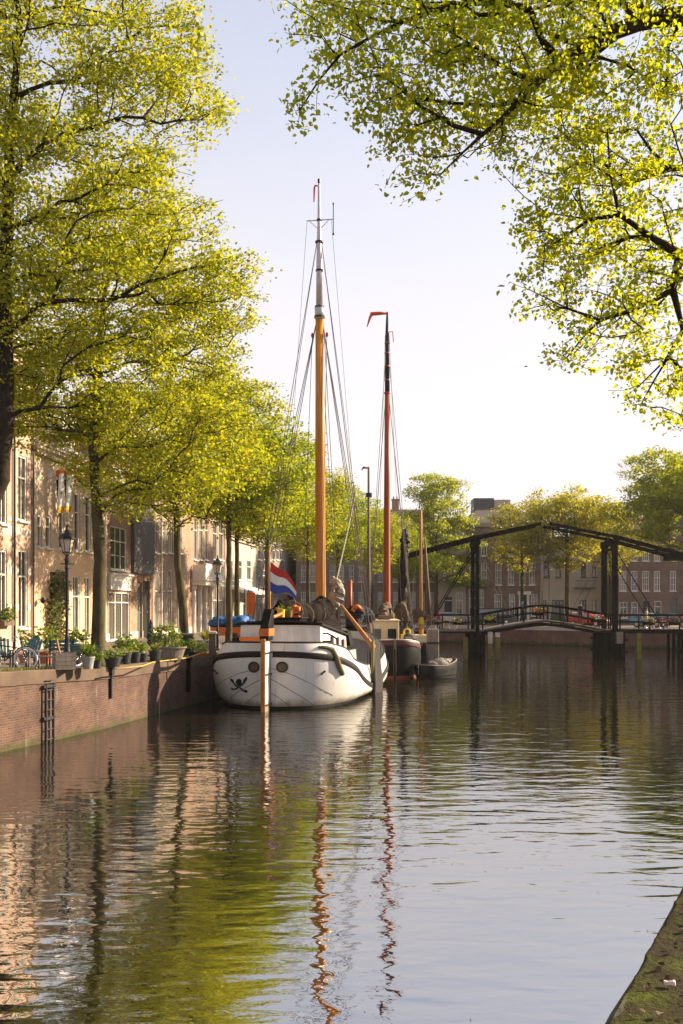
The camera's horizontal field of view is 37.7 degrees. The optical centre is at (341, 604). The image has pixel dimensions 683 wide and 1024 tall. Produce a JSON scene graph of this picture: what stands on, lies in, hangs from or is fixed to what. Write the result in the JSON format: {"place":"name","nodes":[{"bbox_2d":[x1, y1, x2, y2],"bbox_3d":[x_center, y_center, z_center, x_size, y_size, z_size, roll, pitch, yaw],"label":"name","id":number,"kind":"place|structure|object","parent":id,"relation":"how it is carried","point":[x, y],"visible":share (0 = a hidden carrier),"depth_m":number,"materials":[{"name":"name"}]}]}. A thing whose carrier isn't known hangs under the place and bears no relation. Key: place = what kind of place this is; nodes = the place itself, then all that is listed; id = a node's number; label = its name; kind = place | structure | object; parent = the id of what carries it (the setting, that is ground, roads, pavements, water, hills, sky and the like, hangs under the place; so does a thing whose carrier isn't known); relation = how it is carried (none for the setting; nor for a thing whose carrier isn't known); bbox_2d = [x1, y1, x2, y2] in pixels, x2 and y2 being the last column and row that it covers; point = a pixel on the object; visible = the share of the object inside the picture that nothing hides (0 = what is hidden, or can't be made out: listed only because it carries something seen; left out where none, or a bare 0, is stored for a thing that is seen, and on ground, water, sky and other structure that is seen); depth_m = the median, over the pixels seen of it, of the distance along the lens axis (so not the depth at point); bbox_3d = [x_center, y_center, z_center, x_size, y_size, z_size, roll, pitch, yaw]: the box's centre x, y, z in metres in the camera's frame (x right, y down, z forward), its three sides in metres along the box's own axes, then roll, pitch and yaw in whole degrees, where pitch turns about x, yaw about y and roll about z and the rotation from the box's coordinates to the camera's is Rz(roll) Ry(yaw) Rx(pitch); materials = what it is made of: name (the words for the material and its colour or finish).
{"place":"outdoors","nodes":[
{"label":"outdoors","id":0,"kind":"place"},
{"bbox_2d":[0,642,682,1023],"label":"water","id":1,"kind":"structure","parent":0,"point":[486,840],"depth_m":16.90,"materials":[{"name":"black liquid"}]},
{"bbox_2d":[212,179,388,711],"bbox_3d":[-1.180,-7.937,49.590,6.614,25.534,21.265,0,0,10],"label":"sailing barge","id":2,"kind":"object","parent":1,"relation":"on","point":[314,655],"visible":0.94,"depth_m":42.38,"materials":[{"name":"white paint"}]},
{"bbox_2d":[268,550,296,642],"bbox_3d":[-2.425,-0.319,40.668,1.189,3.843,0.330,0,0,13],"label":"ensign","id":3,"kind":"object","parent":2,"relation":"attached to","point":[280,581],"visible":0.99,"depth_m":40.69,"materials":[{"name":"multicoloured fabric"}]},
{"bbox_2d":[361,466,371,631],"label":"sailing boat","id":4,"kind":"object","parent":1,"relation":"on","point":[368,494],"visible":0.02,"depth_m":75.91,"materials":[{"name":"black paint"}]},
{"bbox_2d":[367,311,420,678],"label":"sailing barge","id":5,"kind":"object","parent":1,"relation":"on","point":[402,646],"visible":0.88,"depth_m":65.81,"materials":[{"name":"black paint"}]},
{"bbox_2d":[409,510,434,663],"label":"sailing boat","id":6,"kind":"object","parent":1,"relation":"on","point":[420,615],"visible":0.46,"depth_m":73.89,"materials":[{"name":"black paint"}]},
{"bbox_2d":[426,629,438,663],"bbox_3d":[5.550,3.500,60.900,0.760,4.100,0.760,0,0,0],"label":"mooring pile","id":7,"kind":"object","parent":1,"relation":"in","point":[432,644],"visible":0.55,"depth_m":60.55,"materials":[{"name":"grey wood"}]},
{"bbox_2d":[414,657,456,678],"bbox_3d":[5.543,3.935,58.093,2.900,1.731,1.575,0,0,-38],"label":"rowing boat","id":8,"kind":"object","parent":1,"relation":"on","point":[440,667],"visible":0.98,"depth_m":57.41,"materials":[{"name":"black paint"}]},
{"bbox_2d":[0,623,682,668],"bbox_3d":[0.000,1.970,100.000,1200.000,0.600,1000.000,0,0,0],"label":"ground","id":9,"kind":"structure","parent":0,"point":[3,665],"depth_m":58.96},
{"bbox_2d":[0,637,13,666],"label":"garden chair","id":10,"kind":"object","parent":9,"relation":"on","point":[8,652],"visible":0.64,"depth_m":33.91,"materials":[{"name":"wood"}]},
{"bbox_2d":[0,336,35,652],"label":"canal house","id":11,"kind":"structure","parent":9,"relation":"on","point":[17,546],"depth_m":49.01,"materials":[{"name":"beige brick"}]},
{"bbox_2d":[0,550,5,620],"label":"window","id":12,"kind":"structure","parent":11,"relation":"in","point":[2,552],"depth_m":47.50,"materials":[{"name":"paint"}]},
{"bbox_2d":[0,491,10,526],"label":"window","id":13,"kind":"structure","parent":11,"relation":"in","point":[3,502],"depth_m":47.50,"materials":[{"name":"paint"}]},
{"bbox_2d":[0,604,16,625],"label":"window box","id":14,"kind":"object","parent":11,"relation":"attached to","point":[8,622],"visible":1,"depth_m":46.97,"materials":[{"name":"green wood"}]},
{"bbox_2d":[18,455,29,523],"bbox_3d":[-15.760,-5.702,49.374,0.315,3.307,1.207,0,0,6],"label":"window","id":15,"kind":"structure","parent":11,"relation":"in","point":[21,460],"depth_m":49.61,"materials":[{"name":"paint"}]},
{"bbox_2d":[18,550,30,629],"bbox_3d":[-15.755,-0.742,49.433,0.315,3.954,1.209,0,0,6],"label":"window","id":16,"kind":"structure","parent":11,"relation":"in","point":[22,553],"depth_m":49.72,"materials":[{"name":"paint"}]},
{"bbox_2d":[0,634,37,667],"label":"bicycle","id":17,"kind":"object","parent":9,"relation":"on","point":[33,650],"visible":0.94,"depth_m":30.97,"materials":[{"name":"black metal"}]},
{"bbox_2d":[15,626,33,662],"bbox_3d":[-11.773,1.478,37.476,0.782,1.406,0.762,0,0,43],"label":"potted plant","id":18,"kind":"object","parent":9,"relation":"on","point":[21,659],"visible":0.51,"depth_m":37.38,"materials":[{"name":"green plant"}]},
{"bbox_2d":[13,637,42,667],"bbox_3d":[-10.473,1.584,33.473,0.670,1.028,0.779,0,0,23],"label":"garden chair","id":19,"kind":"object","parent":9,"relation":"on","point":[32,643],"visible":0.6,"depth_m":33.67,"materials":[{"name":"wood"}]},
{"bbox_2d":[26,623,63,663],"bbox_3d":[-10.994,1.414,36.963,1.461,1.513,0.959,0,0,0],"label":"potted plant","id":20,"kind":"object","parent":9,"relation":"on","point":[45,642],"visible":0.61,"depth_m":36.88,"materials":[{"name":"green plant"}]},
{"bbox_2d":[45,639,74,665],"bbox_3d":[-9.798,1.665,34.830,0.900,0.924,0.550,0,0,-3],"label":"garden bench","id":21,"kind":"object","parent":9,"relation":"on","point":[50,649],"visible":0.57,"depth_m":35.03,"materials":[{"name":"blue paint"}]},
{"bbox_2d":[58,525,75,651],"bbox_3d":[-9.059,-0.289,33.000,0.580,4.736,0.502,0,0,-17],"label":"street lamp","id":22,"kind":"object","parent":9,"relation":"on","point":[67,538],"visible":0.91,"depth_m":32.95,"materials":[{"name":"black metal"}]},
{"bbox_2d":[35,411,110,648],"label":"canal house","id":23,"kind":"structure","parent":9,"relation":"on","point":[51,523],"depth_m":54.60,"materials":[{"name":"beige brick"}]},
{"bbox_2d":[45,516,53,549],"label":"window","id":24,"kind":"structure","parent":23,"relation":"in","point":[47,517],"depth_m":52.79,"materials":[{"name":"paint"}]},
{"bbox_2d":[46,464,66,512],"bbox_3d":[-14.608,-6.249,52.435,1.627,2.843,0.490,0,0,6],"label":"hanging flag","id":25,"kind":"object","parent":23,"relation":"attached to","point":[60,485],"visible":0.91,"depth_m":52.39,"materials":[{"name":"white fabric"}]},
{"bbox_2d":[45,568,72,647],"bbox_3d":[-15.035,0.145,53.093,0.996,4.267,3.027,0,0,6],"label":"climbing plant","id":26,"kind":"object","parent":23,"relation":"attached to","point":[55,613],"visible":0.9,"depth_m":52.75,"materials":[{"name":"green plant"}]},
{"bbox_2d":[54,460,81,512],"bbox_3d":[-14.494,-6.386,53.495,1.627,2.843,0.490,0,0,6],"label":"hanging flag","id":27,"kind":"object","parent":23,"relation":"attached to","point":[68,490],"visible":0.75,"depth_m":53.47,"materials":[{"name":"white fabric"}]},
{"bbox_2d":[73,576,78,637],"bbox_3d":[-14.992,0.106,56.483,0.315,3.487,1.149,0,0,6],"label":"window","id":28,"kind":"structure","parent":23,"relation":"in","point":[75,578],"depth_m":56.77,"materials":[{"name":"paint"}]},
{"bbox_2d":[74,493,81,552],"bbox_3d":[-14.980,-4.648,56.594,0.315,3.381,0.924,0,0,6],"label":"window","id":29,"kind":"structure","parent":23,"relation":"in","point":[76,494],"depth_m":56.90,"materials":[{"name":"paint"}]},
{"bbox_2d":[85,577,90,637],"bbox_3d":[-14.804,0.137,58.238,0.315,3.534,1.131,0,0,6],"label":"window","id":30,"kind":"structure","parent":23,"relation":"in","point":[87,579],"depth_m":58.64,"materials":[{"name":"paint"}]},
{"bbox_2d":[85,496,92,553],"bbox_3d":[-14.794,-4.674,58.317,0.315,3.364,0.971,0,0,6],"label":"window","id":31,"kind":"structure","parent":23,"relation":"in","point":[87,497],"depth_m":58.64,"materials":[{"name":"paint"}]},
{"bbox_2d":[64,627,89,663],"bbox_3d":[-9.704,1.471,36.515,0.914,1.379,0.892,0,0,-25],"label":"potted plant","id":32,"kind":"object","parent":9,"relation":"on","point":[76,634],"visible":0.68,"depth_m":36.42,"materials":[{"name":"green plant"}]},
{"bbox_2d":[35,384,154,641],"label":"canal house","id":33,"kind":"structure","parent":9,"relation":"on","point":[130,573],"depth_m":65.86,"materials":[{"name":"brown brick"}]},
{"bbox_2d":[109,592,128,641],"bbox_3d":[-14.191,0.751,63.893,0.315,3.162,4.149,0,0,6],"label":"window","id":34,"kind":"structure","parent":33,"relation":"in","point":[118,601],"depth_m":64.14,"materials":[{"name":"white paint"}]},
{"bbox_2d":[110,525,129,571],"bbox_3d":[-14.206,-3.552,63.776,0.315,2.839,3.360,0,0,6],"label":"window","id":35,"kind":"structure","parent":33,"relation":"in","point":[118,535],"depth_m":64.14,"materials":[{"name":"white paint"}]},
{"bbox_2d":[143,581,147,637],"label":"door","id":36,"kind":"structure","parent":33,"relation":"in","point":[145,583],"depth_m":69.68,"materials":[{"name":"paint"}]},
{"bbox_2d":[0,652,217,670],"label":"edge grass","id":37,"kind":"structure","parent":9,"relation":"on","point":[23,668],"depth_m":30.66,"materials":[{"name":"green plant"}]},
{"bbox_2d":[79,392,185,634],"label":"canal house","id":38,"kind":"structure","parent":9,"relation":"on","point":[166,607],"depth_m":74.47,"materials":[{"name":"brick"}]},
{"bbox_2d":[155,570,157,632],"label":"window","id":39,"kind":"structure","parent":38,"relation":"in","point":[156,571],"depth_m":72.47,"materials":[{"name":"paint"}]},
{"bbox_2d":[168,570,171,630],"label":"window","id":40,"kind":"structure","parent":38,"relation":"in","point":[169,571],"depth_m":75.82,"materials":[{"name":"glass"}]},
{"bbox_2d":[0,0,281,501],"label":"canal tree","id":41,"kind":"object","parent":9,"relation":"on","point":[23,131],"visible":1,"depth_m":30.38,"materials":[{"name":"green plant"}]},
{"bbox_2d":[11,155,271,665],"bbox_3d":[-8.273,-6.706,35.634,11.486,18.438,7.238,0,0,17],"label":"canal tree","id":42,"kind":"object","parent":9,"relation":"on","point":[91,431],"visible":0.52,"depth_m":34.64,"materials":[{"name":"green plant"}]},
{"bbox_2d":[118,413,225,632],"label":"canal house","id":43,"kind":"structure","parent":9,"relation":"on","point":[203,549],"depth_m":84.30,"materials":[{"name":"brown brick"}]},
{"bbox_2d":[213,520,216,560],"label":"window","id":44,"kind":"structure","parent":43,"relation":"in","point":[214,530],"depth_m":90.34,"materials":[{"name":"grey glass"}]},
{"bbox_2d":[219,524,224,560],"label":"window","id":45,"kind":"structure","parent":43,"relation":"in","point":[220,529],"depth_m":92.71,"materials":[{"name":"white paint"}]},
{"bbox_2d":[47,323,301,632],"bbox_3d":[-7.401,-5.069,45.247,10.286,15.430,10.835,0,0,21],"label":"canal tree","id":46,"kind":"object","parent":9,"relation":"on","point":[174,511],"visible":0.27,"depth_m":45.31,"materials":[{"name":"green plant"}]},
{"bbox_2d":[180,633,193,654],"bbox_3d":[-6.891,1.766,44.600,0.645,1.000,0.645,0,0,-11],"label":"litter bin","id":47,"kind":"object","parent":9,"relation":"on","point":[186,636],"visible":0.41,"depth_m":44.32,"materials":[{"name":"black plastic"}]},
{"bbox_2d":[194,629,210,649],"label":"potted plant","id":48,"kind":"object","parent":9,"relation":"on","point":[205,639],"visible":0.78,"depth_m":50.08,"materials":[{"name":"green plant"}]},
{"bbox_2d":[0,624,410,752],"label":"quay wall","id":49,"kind":"structure","parent":9,"relation":"on","point":[84,703],"depth_m":33.07,"materials":[{"name":"brick"}]},
{"bbox_2d":[43,679,55,742],"bbox_3d":[-8.924,3.491,30.581,0.086,2.417,0.638,0,0,17],"label":"quay ladder","id":50,"kind":"object","parent":49,"relation":"attached to","point":[53,716],"visible":0.91,"depth_m":30.55,"materials":[{"name":"black metal"}]},
{"bbox_2d":[52,639,75,669],"bbox_3d":[-8.713,1.546,31.400,0.625,0.956,0.625,0,0,-26],"label":"wooden crate","id":51,"kind":"object","parent":49,"relation":"on","point":[63,660],"visible":0.99,"depth_m":31.15,"materials":[{"name":"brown wood"}]},
{"bbox_2d":[76,641,98,668],"bbox_3d":[-8.144,1.579,31.924,0.991,0.924,1.145,0,0,-28],"label":"potted plant","id":52,"kind":"object","parent":49,"relation":"on","point":[88,658],"visible":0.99,"depth_m":31.75,"materials":[{"name":"green plant"}]},
{"bbox_2d":[92,650,108,668],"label":"potted plant","id":53,"kind":"object","parent":49,"relation":"on","point":[98,662],"visible":0.77,"depth_m":32.31,"materials":[{"name":"green plant"}]},
{"bbox_2d":[109,667,114,698],"bbox_3d":[-7.904,2.658,34.248,0.200,1.100,0.200,0,0,12],"label":"guide rail","id":54,"kind":"object","parent":49,"relation":"attached to","point":[111,671],"visible":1,"depth_m":34.21,"materials":[{"name":"black metal"}]},
{"bbox_2d":[103,646,125,666],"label":"potted plant","id":55,"kind":"object","parent":49,"relation":"on","point":[114,660],"visible":0.96,"depth_m":34.03,"materials":[{"name":"green plant"}]},
{"bbox_2d":[110,633,136,663],"bbox_3d":[-7.915,1.587,36.187,0.906,1.135,0.924,0,0,-41],"label":"potted plant","id":56,"kind":"object","parent":49,"relation":"on","point":[126,659],"visible":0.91,"depth_m":36.07,"materials":[{"name":"green plant"}]},
{"bbox_2d":[127,638,147,662],"bbox_3d":[-7.598,1.685,37.005,0.848,0.972,0.817,0,0,0],"label":"potted plant","id":57,"kind":"object","parent":49,"relation":"on","point":[135,657],"visible":0.7,"depth_m":36.86,"materials":[{"name":"green plant"}]},
{"bbox_2d":[148,644,161,662],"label":"potted plant","id":58,"kind":"object","parent":49,"relation":"on","point":[155,654],"visible":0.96,"depth_m":38.23,"materials":[{"name":"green plant"}]},
{"bbox_2d":[156,639,186,660],"bbox_3d":[-6.893,1.809,40.201,1.364,0.858,0.748,0,0,-17],"label":"planter trough","id":59,"kind":"object","parent":49,"relation":"on","point":[172,652],"visible":0.94,"depth_m":39.98,"materials":[{"name":"grey concrete"}]},
{"bbox_2d":[148,622,182,645],"bbox_3d":[-7.468,1.467,42.264,1.408,1.579,1.268,0,0,-43],"label":"round shrub","id":60,"kind":"object","parent":59,"relation":"in","point":[172,634],"visible":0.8,"depth_m":42.21,"materials":[{"name":"green plant"}]},
{"bbox_2d":[184,657,192,691],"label":"timber fender post","id":61,"kind":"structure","parent":49,"relation":"attached to","point":[188,679],"depth_m":41.42,"materials":[{"name":"black wood"}]},
{"bbox_2d":[185,636,201,656],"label":"potted plant","id":62,"kind":"object","parent":49,"relation":"on","point":[191,644],"visible":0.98,"depth_m":42.95,"materials":[{"name":"green plant"}]},
{"bbox_2d":[208,631,216,655],"bbox_3d":[-5.753,1.726,44.600,0.400,1.120,0.400,0,0,-11],"label":"wooden post","id":63,"kind":"object","parent":49,"relation":"on","point":[212,642],"visible":0.88,"depth_m":44.44,"materials":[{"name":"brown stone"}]},
{"bbox_2d":[212,555,222,650],"bbox_3d":[-6.200,-0.115,50.000,0.580,4.770,0.502,0,0,-17],"label":"street lamp","id":64,"kind":"object","parent":9,"relation":"on","point":[217,564],"visible":0.94,"depth_m":49.94,"materials":[{"name":"black metal"}]},
{"bbox_2d":[208,615,254,637],"bbox_3d":[-6.510,1.433,59.999,3.052,1.664,1.640,0,0,-6],"label":"covered cart","id":65,"kind":"object","parent":9,"relation":"on","point":[236,629],"visible":0.55,"depth_m":59.43,"materials":[{"name":"blue fabric"}]},
{"bbox_2d":[143,377,328,640],"bbox_3d":[-6.057,-5.483,57.191,11.493,16.243,10.518,0,0,31],"label":"canal tree","id":66,"kind":"object","parent":9,"relation":"on","point":[261,496],"visible":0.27,"depth_m":56.85,"materials":[{"name":"green plant"}]},
{"bbox_2d":[162,411,314,636],"bbox_3d":[-6.828,-5.045,64.130,10.981,15.380,10.892,0,0,-16],"label":"canal tree","id":67,"kind":"object","parent":9,"relation":"on","point":[263,516],"visible":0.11,"depth_m":63.88,"materials":[{"name":"green plant"}]},
{"bbox_2d":[244,589,250,614],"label":"banner","id":68,"kind":"object","parent":9,"relation":"on","point":[247,602],"visible":0.94,"depth_m":65.99,"materials":[{"name":"orange fabric"}]},
{"bbox_2d":[231,534,264,620],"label":"canal house","id":69,"kind":"structure","parent":9,"relation":"on","point":[247,567],"depth_m":102.80,"materials":[{"name":"beige paint"}]},
{"bbox_2d":[245,527,284,620],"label":"canal house","id":70,"kind":"structure","parent":9,"relation":"on","point":[278,562],"depth_m":113.75,"materials":[{"name":"paint"}]},
{"bbox_2d":[207,424,337,608],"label":"canal tree","id":71,"kind":"object","parent":9,"relation":"on","point":[288,528],"visible":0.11,"depth_m":70.84,"materials":[{"name":"green plant"}]},
{"bbox_2d":[284,540,295,602],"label":"canal house","id":72,"kind":"structure","parent":9,"relation":"on","point":[289,566],"depth_m":132.54,"materials":[{"name":"beige paint"}]},
{"bbox_2d":[254,463,364,602],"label":"canal tree","id":73,"kind":"object","parent":9,"relation":"on","point":[330,531],"visible":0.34,"depth_m":79.24,"materials":[{"name":"green plant"}]},
{"bbox_2d":[296,517,382,622],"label":"house","id":74,"kind":"structure","parent":9,"relation":"on","point":[349,570],"depth_m":128.00,"materials":[{"name":"brown brick"}]},
{"bbox_2d":[294,476,393,624],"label":"canal tree","id":75,"kind":"object","parent":9,"relation":"on","point":[362,526],"visible":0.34,"depth_m":89.11,"materials":[{"name":"green plant"}]},
{"bbox_2d":[330,505,418,610],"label":"canal tree","id":76,"kind":"object","parent":9,"relation":"on","point":[394,525],"visible":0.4,"depth_m":98.62,"materials":[{"name":"green plant"}]},
{"bbox_2d":[373,524,441,627],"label":"canal tree","id":77,"kind":"object","parent":9,"relation":"on","point":[412,569],"visible":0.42,"depth_m":111.25,"materials":[{"name":"green plant"}]},
{"bbox_2d":[390,496,434,620],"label":"house","id":78,"kind":"structure","parent":9,"relation":"on","point":[394,584],"depth_m":124.00,"materials":[{"name":"brown brick"}]},
{"bbox_2d":[390,470,491,613],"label":"tree","id":79,"kind":"object","parent":9,"relation":"on","point":[430,502],"visible":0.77,"depth_m":116.47,"materials":[{"name":"green plant"}]},
{"bbox_2d":[434,518,465,623],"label":"house","id":80,"kind":"structure","parent":9,"relation":"on","point":[455,601],"depth_m":120.00,"materials":[{"name":"brick"}]},
{"bbox_2d":[456,592,461,613],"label":"window","id":81,"kind":"structure","parent":80,"relation":"in","point":[458,594],"depth_m":120.15,"materials":[{"name":"grey glass"}]},
{"bbox_2d":[435,612,470,623],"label":"parked car","id":82,"kind":"object","parent":9,"relation":"on","point":[448,618],"visible":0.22,"depth_m":116.80,"materials":[{"name":"silver metal"}]},
{"bbox_2d":[259,0,682,436],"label":"overhanging tree","id":83,"kind":"object","parent":9,"relation":"on","point":[600,39],"visible":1,"depth_m":10.78,"materials":[{"name":"green plant"}]},
{"bbox_2d":[466,498,539,623],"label":"house","id":84,"kind":"structure","parent":9,"relation":"on","point":[508,582],"depth_m":120.00,"materials":[{"name":"brown brick"}]},
{"bbox_2d":[495,563,501,585],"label":"window","id":85,"kind":"structure","parent":84,"relation":"in","point":[497,566],"depth_m":120.15,"materials":[{"name":"white glass"}]},
{"bbox_2d":[362,522,682,658],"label":"drawbridge","id":86,"kind":"object","parent":9,"relation":"on","point":[609,642],"visible":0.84,"depth_m":78.50,"materials":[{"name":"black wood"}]},
{"bbox_2d":[482,499,568,620],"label":"tree","id":87,"kind":"object","parent":9,"relation":"on","point":[503,546],"visible":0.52,"depth_m":111.69,"materials":[{"name":"green plant"}]},
{"bbox_2d":[413,624,681,648],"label":"quay wall","id":88,"kind":"structure","parent":9,"relation":"on","point":[544,635],"depth_m":104.53,"materials":[{"name":"brick"}]},
{"bbox_2d":[550,608,566,623],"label":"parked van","id":89,"kind":"object","parent":9,"relation":"on","point":[556,616],"visible":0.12,"depth_m":106.58,"materials":[{"name":"grey paint"}]},
{"bbox_2d":[507,482,625,625],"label":"tree","id":90,"kind":"object","parent":9,"relation":"on","point":[580,513],"visible":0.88,"depth_m":105.55,"materials":[{"name":"green plant"}]},
{"bbox_2d":[540,540,603,623],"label":"house","id":91,"kind":"structure","parent":9,"relation":"on","point":[554,593],"depth_m":120.00,"materials":[{"name":"beige paint"}]},
{"bbox_2d":[568,613,607,626],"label":"parked car","id":92,"kind":"object","parent":9,"relation":"on","point":[571,619],"visible":0.34,"depth_m":104.89,"materials":[{"name":"red paint"}]},
{"bbox_2d":[571,504,655,624],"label":"tree","id":93,"kind":"object","parent":9,"relation":"on","point":[622,553],"visible":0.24,"depth_m":110.17,"materials":[{"name":"green plant"}]},
{"bbox_2d":[593,502,682,623],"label":"house","id":94,"kind":"structure","parent":9,"relation":"on","point":[658,580],"depth_m":118.00,"materials":[{"name":"brown brick"}]},
{"bbox_2d":[619,571,627,591],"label":"window","id":95,"kind":"structure","parent":94,"relation":"in","point":[622,585],"depth_m":118.09,"materials":[{"name":"white paint"}]},
{"bbox_2d":[642,571,649,591],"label":"window","id":96,"kind":"structure","parent":94,"relation":"in","point":[645,574],"depth_m":118.09,"materials":[{"name":"white paint"}]},
{"bbox_2d":[653,571,660,591],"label":"window","id":97,"kind":"structure","parent":94,"relation":"in","point":[656,573],"depth_m":118.09,"materials":[{"name":"white paint"}]},
{"bbox_2d":[669,571,676,591],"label":"window","id":98,"kind":"structure","parent":94,"relation":"in","point":[672,573],"depth_m":118.09,"materials":[{"name":"white paint"}]},
{"bbox_2d":[594,445,682,563],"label":"tree","id":99,"kind":"object","parent":9,"relation":"on","point":[657,499],"visible":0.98,"depth_m":95.93,"materials":[{"name":"green plant"}]},
{"bbox_2d":[605,888,682,1023],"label":"quay wall","id":100,"kind":"structure","parent":9,"relation":"on","point":[617,1012],"depth_m":4.13,"materials":[{"name":"stone"}]},
{"bbox_2d":[651,613,682,627],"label":"parked car","id":101,"kind":"object","parent":9,"relation":"on","point":[665,618],"visible":0.31,"depth_m":100.16,"materials":[{"name":"grey paint"}]},
{"bbox_2d":[0,0,682,535],"label":"sky","id":102,"kind":"structure","parent":0,"point":[466,404],"materials":[{"name":"white"}]},
{"bbox_2d":[479,608,512,624],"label":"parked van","id":103,"kind":"object","parent":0,"point":[484,610],"visible":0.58,"depth_m":112.75,"materials":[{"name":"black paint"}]},
{"bbox_2d":[608,891,682,1023],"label":"moss ground","id":104,"kind":"structure","parent":0,"point":[659,996],"depth_m":4.32,"materials":[{"name":"green plant"}]},
{"bbox_2d":[640,928,682,1023],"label":"leaf litter","id":105,"kind":"object","parent":104,"relation":"on","point":[648,985],"visible":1,"depth_m":4.33,"materials":[{"name":"brown plant"}]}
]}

